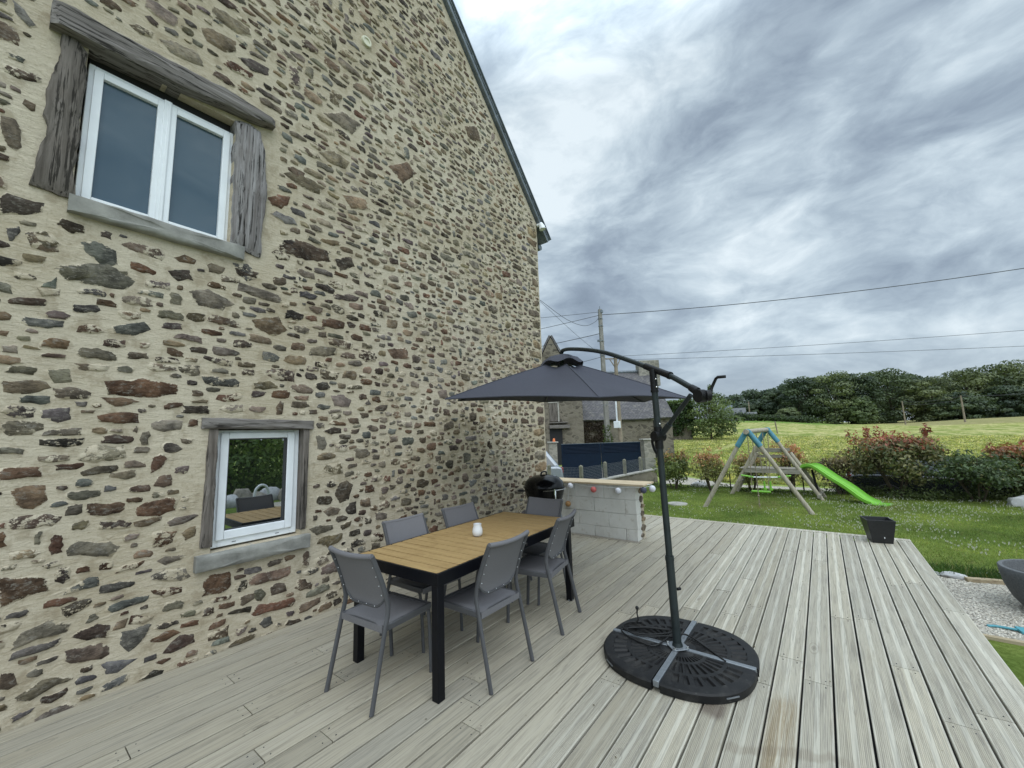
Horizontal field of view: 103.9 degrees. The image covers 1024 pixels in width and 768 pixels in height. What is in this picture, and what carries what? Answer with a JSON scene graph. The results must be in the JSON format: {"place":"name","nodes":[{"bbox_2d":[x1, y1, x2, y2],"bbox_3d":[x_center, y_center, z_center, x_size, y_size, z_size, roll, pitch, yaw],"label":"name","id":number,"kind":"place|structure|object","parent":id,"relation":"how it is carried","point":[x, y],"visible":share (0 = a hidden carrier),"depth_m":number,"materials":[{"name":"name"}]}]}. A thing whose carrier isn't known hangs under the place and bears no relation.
{"place":"outdoors","nodes":[
{"label":"outdoors","id":0,"kind":"place"},
{"bbox_2d":[720,404,756,420],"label":"grey house","id":1,"kind":"structure","parent":0,"point":[739,410],"depth_m":149.88,"materials":[{"name":"metal"}]},
{"bbox_2d":[453,0,1023,421],"label":"sky","id":2,"kind":"structure","parent":0,"point":[672,154],"materials":[{"name":"grey"}]},
{"bbox_2d":[666,477,834,490],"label":"driveway","id":3,"kind":"structure","parent":0,"point":[689,481],"depth_m":16.72,"materials":[{"name":"grey gravel"}]},
{"bbox_2d":[559,416,1023,488],"bbox_3d":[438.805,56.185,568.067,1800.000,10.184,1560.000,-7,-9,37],"label":"field","id":4,"kind":"structure","parent":0,"point":[1001,426],"depth_m":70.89,"materials":[{"name":"green plant"}]},
{"bbox_2d":[547,442,557,463],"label":"gate pillar","id":5,"kind":"structure","parent":4,"relation":"on","point":[552,447],"depth_m":19.77,"materials":[{"name":"concrete"}]},
{"bbox_2d":[546,451,563,477],"bbox_3d":[-0.158,3.560,16.130,4.400,1.725,1.800,-2,-7,-1],"label":"parked car","id":6,"kind":"object","parent":4,"relation":"on","point":[551,461],"visible":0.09,"depth_m":15.40,"materials":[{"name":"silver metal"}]},
{"bbox_2d":[542,335,583,464],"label":"old house","id":7,"kind":"structure","parent":4,"relation":"on","point":[563,422],"depth_m":28.89,"materials":[{"name":"stone"}]},
{"bbox_2d":[548,402,559,421],"bbox_3d":[3.015,1.983,28.957,0.800,1.500,0.110,-2,-7,0],"label":"loft door","id":8,"kind":"structure","parent":7,"relation":"in","point":[553,411],"depth_m":28.93,"materials":[{"name":"grey wood"}]},
{"bbox_2d":[550,429,562,464],"bbox_3d":[3.200,4.559,28.640,0.900,2.700,0.080,-2,-7,0],"label":"door","id":9,"kind":"structure","parent":7,"relation":"in","point":[554,433],"depth_m":28.68,"materials":[{"name":"black"}]},
{"bbox_2d":[605,358,622,441],"bbox_3d":[6.725,2.143,25.843,1.300,7.850,0.466,-2,-7,1],"label":"utility pole","id":10,"kind":"object","parent":4,"relation":"on","point":[618,423],"visible":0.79,"depth_m":25.81,"materials":[{"name":"grey wood"}]},
{"bbox_2d":[629,330,1023,355],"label":"overhead wire","id":11,"kind":"object","parent":10,"relation":"attached to","point":[835,343],"visible":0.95,"depth_m":24.95,"materials":[{"name":"grey"}]},
{"bbox_2d":[634,346,1018,359],"bbox_3d":[19.788,-1.968,25.000,27.007,0.313,0.022,-2,-7,4],"label":"overhead wire","id":12,"kind":"object","parent":10,"relation":"attached to","point":[833,353],"visible":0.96,"depth_m":24.95,"materials":[{"name":"grey"}]},
{"bbox_2d":[582,360,674,460],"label":"stone barn","id":13,"kind":"structure","parent":4,"relation":"on","point":[637,418],"depth_m":29.98,"materials":[{"name":"stone"}]},
{"bbox_2d":[583,421,604,445],"bbox_3d":[6.278,3.917,29.705,2.264,2.782,0.386,-2,-7,0],"label":"dead creeper","id":14,"kind":"object","parent":13,"relation":"attached to","point":[599,437],"visible":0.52,"depth_m":29.72,"materials":[{"name":"brown plant"}]},
{"bbox_2d":[601,468,657,481],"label":"wall","id":15,"kind":"structure","parent":4,"relation":"on","point":[646,475],"depth_m":15.24,"materials":[{"name":"concrete"}]},
{"bbox_2d":[547,457,654,478],"bbox_3d":[3.857,2.982,14.309,5.745,0.550,1.228,3,-9,-35],"label":"wire fence","id":16,"kind":"object","parent":15,"relation":"on","point":[604,468],"visible":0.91,"depth_m":13.66,"materials":[{"name":"metal"}]},
{"bbox_2d":[639,438,655,469],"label":"gate pillar","id":17,"kind":"structure","parent":4,"relation":"on","point":[647,452],"depth_m":19.71,"materials":[{"name":"concrete"}]},
{"bbox_2d":[561,442,640,478],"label":"driveway gate","id":18,"kind":"structure","parent":17,"relation":"attached to","point":[585,455],"depth_m":19.88,"materials":[{"name":"blue metal"}]},
{"bbox_2d":[667,399,696,439],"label":"ivy clad ruin","id":19,"kind":"object","parent":4,"relation":"on","point":[680,432],"visible":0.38,"depth_m":52.17,"materials":[{"name":"plant"}]},
{"bbox_2d":[684,384,744,438],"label":"young tree","id":20,"kind":"object","parent":4,"relation":"on","point":[712,407],"visible":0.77,"depth_m":50.45,"materials":[{"name":"green plant"}]},
{"bbox_2d":[743,404,764,414],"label":"woodland tree","id":21,"kind":"object","parent":4,"relation":"on","point":[758,408],"visible":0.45,"depth_m":164.40,"materials":[{"name":"green plant"}]},
{"bbox_2d":[760,390,790,416],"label":"woodland tree","id":22,"kind":"object","parent":4,"relation":"on","point":[769,404],"visible":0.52,"depth_m":159.89,"materials":[{"name":"green plant"}]},
{"bbox_2d":[730,412,821,422],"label":"hedge","id":23,"kind":"object","parent":4,"relation":"on","point":[772,417],"visible":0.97,"depth_m":139.06,"materials":[{"name":"green plant"}]},
{"bbox_2d":[775,407,801,421],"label":"woodland tree","id":24,"kind":"object","parent":4,"relation":"on","point":[791,411],"visible":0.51,"depth_m":144.60,"materials":[{"name":"green plant"}]},
{"bbox_2d":[775,376,825,419],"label":"woodland tree","id":25,"kind":"object","parent":4,"relation":"on","point":[791,398],"visible":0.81,"depth_m":148.72,"materials":[{"name":"green plant"}]},
{"bbox_2d":[804,370,868,423],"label":"woodland tree","id":26,"kind":"object","parent":4,"relation":"on","point":[832,406],"visible":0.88,"depth_m":142.52,"materials":[{"name":"green plant"}]},
{"bbox_2d":[846,397,879,423],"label":"woodland tree","id":27,"kind":"object","parent":4,"relation":"on","point":[864,415],"visible":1,"depth_m":133.65,"materials":[{"name":"green plant"}]},
{"bbox_2d":[838,372,888,423],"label":"woodland tree","id":28,"kind":"object","parent":4,"relation":"on","point":[869,383],"visible":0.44,"depth_m":140.58,"materials":[{"name":"green plant"}]},
{"bbox_2d":[715,369,1018,421],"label":"forest","id":29,"kind":"object","parent":4,"relation":"on","point":[752,396],"visible":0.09,"depth_m":212.61,"materials":[{"name":"green plant"}]},
{"bbox_2d":[863,368,927,422],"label":"woodland tree","id":30,"kind":"object","parent":4,"relation":"on","point":[885,377],"visible":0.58,"depth_m":141.46,"materials":[{"name":"green plant"}]},
{"bbox_2d":[839,423,954,496],"bbox_3d":[10.454,2.115,10.976,2.236,2.034,2.291,-2,-7,3],"label":"red top shrub","id":31,"kind":"object","parent":4,"relation":"on","point":[888,452],"visible":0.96,"depth_m":10.59,"materials":[{"name":"green plant"}]},
{"bbox_2d":[901,401,906,424],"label":"utility pole","id":32,"kind":"object","parent":4,"relation":"on","point":[903,413],"visible":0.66,"depth_m":114.95,"materials":[{"name":"grey wood"}]},
{"bbox_2d":[895,375,970,421],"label":"woodland tree","id":33,"kind":"object","parent":4,"relation":"on","point":[935,383],"visible":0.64,"depth_m":133.73,"materials":[{"name":"green plant"}]},
{"bbox_2d":[924,391,999,420],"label":"woodland tree","id":34,"kind":"object","parent":4,"relation":"on","point":[972,402],"visible":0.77,"depth_m":125.47,"materials":[{"name":"green plant"}]},
{"bbox_2d":[960,396,965,421],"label":"utility pole","id":35,"kind":"object","parent":4,"relation":"on","point":[963,412],"visible":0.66,"depth_m":99.91,"materials":[{"name":"grey wood"}]},
{"bbox_2d":[934,366,1005,417],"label":"woodland tree","id":36,"kind":"object","parent":4,"relation":"on","point":[969,379],"visible":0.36,"depth_m":132.31,"materials":[{"name":"green plant"}]},
{"bbox_2d":[971,359,1023,416],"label":"woodland tree","id":37,"kind":"object","parent":4,"relation":"on","point":[1012,377],"visible":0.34,"depth_m":130.30,"materials":[{"name":"green plant"}]},
{"bbox_2d":[974,385,1023,417],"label":"woodland tree","id":38,"kind":"object","parent":4,"relation":"on","point":[1005,410],"visible":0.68,"depth_m":124.02,"materials":[{"name":"green plant"}]},
{"bbox_2d":[643,484,1023,686],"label":"lawn","id":39,"kind":"structure","parent":0,"point":[1011,656],"depth_m":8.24,"materials":[{"name":"plant"}]},
{"bbox_2d":[0,0,550,734],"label":"stone house","id":40,"kind":"structure","parent":39,"relation":"on","point":[268,288],"depth_m":3.39,"materials":[{"name":"stone"}]},
{"bbox_2d":[29,0,275,260],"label":"window","id":41,"kind":"structure","parent":40,"relation":"in","point":[150,162],"depth_m":3.06,"materials":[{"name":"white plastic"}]},
{"bbox_2d":[193,418,313,573],"bbox_3d":[-2.172,0.878,3.421,0.214,1.158,0.870,-7,-9,37],"label":"window","id":42,"kind":"structure","parent":40,"relation":"in","point":[255,485],"depth_m":3.41,"materials":[{"name":"white plastic"}]},
{"bbox_2d":[0,514,1023,767],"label":"deck","id":43,"kind":"structure","parent":39,"relation":"on","point":[914,672],"depth_m":2.49,"materials":[{"name":"grey wood"}]},
{"bbox_2d":[324,545,431,717],"bbox_3d":[-0.873,1.507,2.666,0.464,0.891,0.549,-7,-9,33],"label":"dining chair","id":44,"kind":"object","parent":43,"relation":"on","point":[381,609],"visible":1,"depth_m":2.57,"materials":[{"name":"paint"}]},
{"bbox_2d":[379,513,462,652],"bbox_3d":[-0.752,1.589,3.330,0.549,0.891,0.464,-7,-9,37],"label":"dining chair","id":45,"kind":"object","parent":43,"relation":"on","point":[401,529],"visible":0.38,"depth_m":3.36,"materials":[{"name":"paint"}]},
{"bbox_2d":[353,511,573,703],"bbox_3d":[-0.261,1.662,3.423,0.876,0.734,1.860,-7,-9,35],"label":"dining table","id":46,"kind":"object","parent":43,"relation":"on","point":[437,560],"visible":0.66,"depth_m":2.91,"materials":[{"name":"brown wood"}]},
{"bbox_2d":[472,523,482,536],"bbox_3d":[-0.293,1.238,3.402,0.090,0.100,0.090,-7,-9,37],"label":"candle jar","id":47,"kind":"object","parent":46,"relation":"on","point":[477,530],"visible":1,"depth_m":3.37,"materials":[{"name":"white glass"}]},
{"bbox_2d":[441,502,512,618],"bbox_3d":[-0.346,1.643,3.856,0.549,0.891,0.464,-8,-9,38],"label":"dining chair","id":48,"kind":"object","parent":43,"relation":"on","point":[459,514],"visible":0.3,"depth_m":4.01,"materials":[{"name":"paint"}]},
{"bbox_2d":[444,530,534,694],"bbox_3d":[-0.193,1.506,2.827,0.549,0.891,0.464,-7,-9,37],"label":"dining chair","id":49,"kind":"object","parent":43,"relation":"on","point":[486,593],"visible":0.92,"depth_m":2.75,"materials":[{"name":"paint"}]},
{"bbox_2d":[504,496,565,605],"bbox_3d":[0.232,1.656,4.098,0.464,0.891,0.549,-7,-9,36],"label":"dining chair","id":50,"kind":"object","parent":43,"relation":"on","point":[543,506],"visible":0.34,"depth_m":4.23,"materials":[{"name":"paint"}]},
{"bbox_2d":[518,471,565,516],"bbox_3d":[0.467,1.760,5.625,0.609,1.059,0.612,-7,-9,37],"label":"kettle barbecue","id":51,"kind":"object","parent":43,"relation":"on","point":[546,485],"visible":0.77,"depth_m":5.46,"materials":[{"name":"black metal"}]},
{"bbox_2d":[506,509,581,635],"bbox_3d":[0.275,1.579,3.507,0.549,0.891,0.464,-6,-8,27],"label":"dining chair","id":52,"kind":"object","parent":43,"relation":"on","point":[549,565],"visible":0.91,"depth_m":3.43,"materials":[{"name":"paint"}]},
{"bbox_2d":[445,347,756,687],"bbox_3d":[0.546,0.818,4.137,2.435,2.486,3.313,-2,-7,0],"label":"cantilever parasol","id":53,"kind":"object","parent":43,"relation":"on","point":[563,380],"visible":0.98,"depth_m":3.52,"materials":[{"name":"fabric"}]},
{"bbox_2d":[559,477,653,542],"bbox_3d":[1.331,1.947,6.339,1.720,0.810,0.470,-7,-9,37],"label":"bar counter","id":54,"kind":"object","parent":43,"relation":"on","point":[604,511],"visible":0.77,"depth_m":6.08,"materials":[{"name":"concrete"}]},
{"bbox_2d":[565,483,655,506],"bbox_3d":[1.446,1.707,6.063,1.441,0.400,0.316,-6,-8,27],"label":"string light","id":55,"kind":"object","parent":54,"relation":"hanging from","point":[652,488],"visible":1,"depth_m":5.91,"materials":[{"name":"white plastic"}]},
{"bbox_2d":[603,631,671,689],"bbox_3d":[0.808,1.881,2.761,0.462,0.054,0.462,-7,-9,37],"label":"parasol weight","id":56,"kind":"object","parent":43,"relation":"on","point":[633,661],"visible":0.98,"depth_m":2.71,"materials":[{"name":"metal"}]},
{"bbox_2d":[616,615,690,641],"bbox_3d":[1.118,1.923,3.162,0.462,0.054,0.462,-7,-9,37],"label":"parasol weight","id":57,"kind":"object","parent":43,"relation":"on","point":[656,621],"visible":0.52,"depth_m":3.15,"materials":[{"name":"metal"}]},
{"bbox_2d":[621,606,725,661],"bbox_3d":[1.148,1.798,2.906,0.746,0.126,0.325,-7,-9,37],"label":"cable","id":58,"kind":"object","parent":57,"relation":"on","point":[651,635],"visible":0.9,"depth_m":2.96,"materials":[{"name":"black rubber"}]},
{"bbox_2d":[660,651,757,703],"bbox_3d":[1.211,1.829,2.455,0.462,0.054,0.462,-7,-9,37],"label":"parasol weight","id":59,"kind":"object","parent":43,"relation":"on","point":[692,677],"visible":1,"depth_m":2.43,"materials":[{"name":"plastic"}]},
{"bbox_2d":[684,622,759,676],"bbox_3d":[1.521,1.870,2.856,0.462,0.054,0.462,-7,-9,37],"label":"parasol weight","id":60,"kind":"object","parent":43,"relation":"on","point":[724,644],"visible":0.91,"depth_m":2.83,"materials":[{"name":"plastic"}]},
{"bbox_2d":[860,516,895,543],"bbox_3d":[4.943,1.966,5.398,0.299,0.298,0.299,-5,-8,26],"label":"square planter","id":61,"kind":"object","parent":43,"relation":"on","point":[877,529],"visible":1,"depth_m":5.30,"materials":[{"name":"black plastic"}]},
{"bbox_2d":[651,448,692,488],"bbox_3d":[5.446,2.899,13.631,1.332,1.474,1.450,-7,-9,37],"label":"hedge shrub","id":62,"kind":"object","parent":39,"relation":"on","point":[673,468],"visible":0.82,"depth_m":13.38,"materials":[{"name":"green plant"}]},
{"bbox_2d":[668,502,687,505],"bbox_3d":[4.444,3.212,10.752,0.520,0.028,0.520,-7,-9,37],"label":"inspection cover","id":63,"kind":"object","parent":39,"relation":"on","point":[679,503],"visible":0.84,"depth_m":10.68,"materials":[{"name":"concrete"}]},
{"bbox_2d":[691,481,707,486],"bbox_3d":[6.507,3.490,13.873,0.669,0.260,0.321,-7,-9,37],"label":"rock","id":64,"kind":"object","parent":39,"relation":"on","point":[700,483],"visible":0.43,"depth_m":13.77,"materials":[{"name":"stone"}]},
{"bbox_2d":[688,446,733,490],"bbox_3d":[6.330,2.714,12.864,1.266,1.585,1.177,-3,-7,7],"label":"hedge shrub","id":65,"kind":"object","parent":39,"relation":"on","point":[706,469],"visible":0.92,"depth_m":12.71,"materials":[{"name":"green plant"}]},
{"bbox_2d":[729,450,768,489],"bbox_3d":[7.541,2.773,12.722,1.129,1.355,1.105,-7,-9,37],"label":"hedge shrub","id":66,"kind":"object","parent":39,"relation":"on","point":[742,460],"visible":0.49,"depth_m":12.64,"materials":[{"name":"green plant"}]},
{"bbox_2d":[769,438,813,488],"bbox_3d":[8.382,2.482,12.017,1.068,1.696,1.083,-7,-9,37],"label":"hedge shrub","id":67,"kind":"object","parent":39,"relation":"on","point":[798,456],"visible":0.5,"depth_m":11.91,"materials":[{"name":"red plant"}]},
{"bbox_2d":[703,427,892,514],"bbox_3d":[7.315,2.136,10.484,3.805,2.031,3.349,-7,-9,37],"label":"swing set","id":68,"kind":"object","parent":39,"relation":"on","point":[835,478],"visible":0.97,"depth_m":10.72,"materials":[{"name":"teal paint"}]},
{"bbox_2d":[651,489,1023,572],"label":"clover flowers","id":69,"kind":"object","parent":39,"relation":"on","point":[887,514],"visible":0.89,"depth_m":8.74,"materials":[{"name":"beige plant"}]},
{"bbox_2d":[653,480,1023,501],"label":"undergrowth","id":70,"kind":"object","parent":39,"relation":"on","point":[932,495],"visible":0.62,"depth_m":10.30,"materials":[{"name":"green plant"}]},
{"bbox_2d":[814,451,865,494],"bbox_3d":[9.351,2.573,11.471,1.111,1.317,1.105,-2,-7,3],"label":"hedge shrub","id":71,"kind":"object","parent":39,"relation":"on","point":[838,463],"visible":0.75,"depth_m":11.35,"materials":[{"name":"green plant"}]},
{"bbox_2d":[939,571,967,579],"bbox_3d":[5.607,2.423,5.073,0.262,0.078,0.120,-7,-9,37],"label":"edge stone","id":72,"kind":"object","parent":39,"relation":"on","point":[949,574],"visible":0.92,"depth_m":5.05,"materials":[{"name":"stone"}]},
{"bbox_2d":[921,449,1023,501],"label":"hedge shrub","id":73,"kind":"object","parent":39,"relation":"on","point":[988,471],"visible":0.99,"depth_m":9.65,"materials":[{"name":"green plant"}]},
{"bbox_2d":[938,576,1023,640],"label":"gravel bed","id":74,"kind":"object","parent":39,"relation":"on","point":[1000,603],"visible":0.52,"depth_m":4.27,"materials":[{"name":"grey gravel"}]},
{"bbox_2d":[964,577,1004,584],"bbox_3d":[5.859,2.398,4.860,0.520,0.050,0.070,-5,-8,21],"label":"edging board","id":75,"kind":"object","parent":74,"relation":"on","point":[984,580],"visible":0.73,"depth_m":4.88,"materials":[{"name":"beige wood"}]},
{"bbox_2d":[986,624,1023,633],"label":"garden tool","id":76,"kind":"object","parent":74,"relation":"on","point":[1019,629],"visible":1,"depth_m":3.77,"materials":[{"name":"teal plastic"}]},
{"bbox_2d":[997,559,1023,605],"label":"bowl planter","id":77,"kind":"object","parent":74,"relation":"on","point":[1011,571],"visible":1,"depth_m":4.15,"materials":[{"name":"grey concrete"}]},
{"bbox_2d":[980,437,1023,494],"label":"hedge shrub","id":78,"kind":"object","parent":39,"relation":"on","point":[1011,451],"visible":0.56,"depth_m":9.82,"materials":[{"name":"red plant"}]},
{"bbox_2d":[982,633,1023,645],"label":"edging board","id":79,"kind":"object","parent":39,"relation":"on","point":[1005,640],"depth_m":3.58,"materials":[{"name":"beige wood"}]},
{"bbox_2d":[1006,495,1023,506],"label":"rock","id":80,"kind":"object","parent":39,"relation":"on","point":[1016,501],"visible":0.71,"depth_m":9.13,"materials":[{"name":"stone"}]},
{"bbox_2d":[848,457,1022,498],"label":"hedge","id":81,"kind":"object","parent":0,"point":[875,479],"visible":0.15,"depth_m":11.56,"materials":[{"name":"green plant"}]},
{"bbox_2d":[928,560,1002,579],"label":"long grass","id":82,"kind":"structure","parent":0,"point":[974,573],"depth_m":5.18,"materials":[{"name":"green plant"}]},
{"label":"courtyard","id":83,"kind":"structure","parent":0,"visible":0},
{"bbox_2d":[597,306,612,442],"bbox_3d":[5.561,0.512,24.047,0.611,10.700,0.588,0,-8,-17],"label":"utility pole","id":84,"kind":"object","parent":83,"relation":"on","point":[607,432],"visible":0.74,"depth_m":24.04,"materials":[{"name":"wood"}]},
{"bbox_2d":[540,300,598,325],"bbox_3d":[2.718,-4.361,22.885,6.394,1.776,0.198,3,-9,-31],"label":"overhead wire","id":85,"kind":"object","parent":84,"relation":"attached to","point":[568,320],"visible":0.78,"depth_m":23.13,"materials":[{"name":"grey"}]},
{"bbox_2d":[544,333,599,345],"bbox_3d":[2.505,-2.576,25.346,6.207,0.688,0.036,-4,-8,16],"label":"overhead wire","id":86,"kind":"object","parent":84,"relation":"attached to","point":[570,340],"visible":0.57,"depth_m":25.01,"materials":[{"name":"grey"}]},
{"bbox_2d":[602,268,1023,314],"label":"overhead wire","id":87,"kind":"object","parent":84,"relation":"attached to","point":[819,295],"visible":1,"depth_m":22.15,"materials":[{"name":"grey"}]}
]}

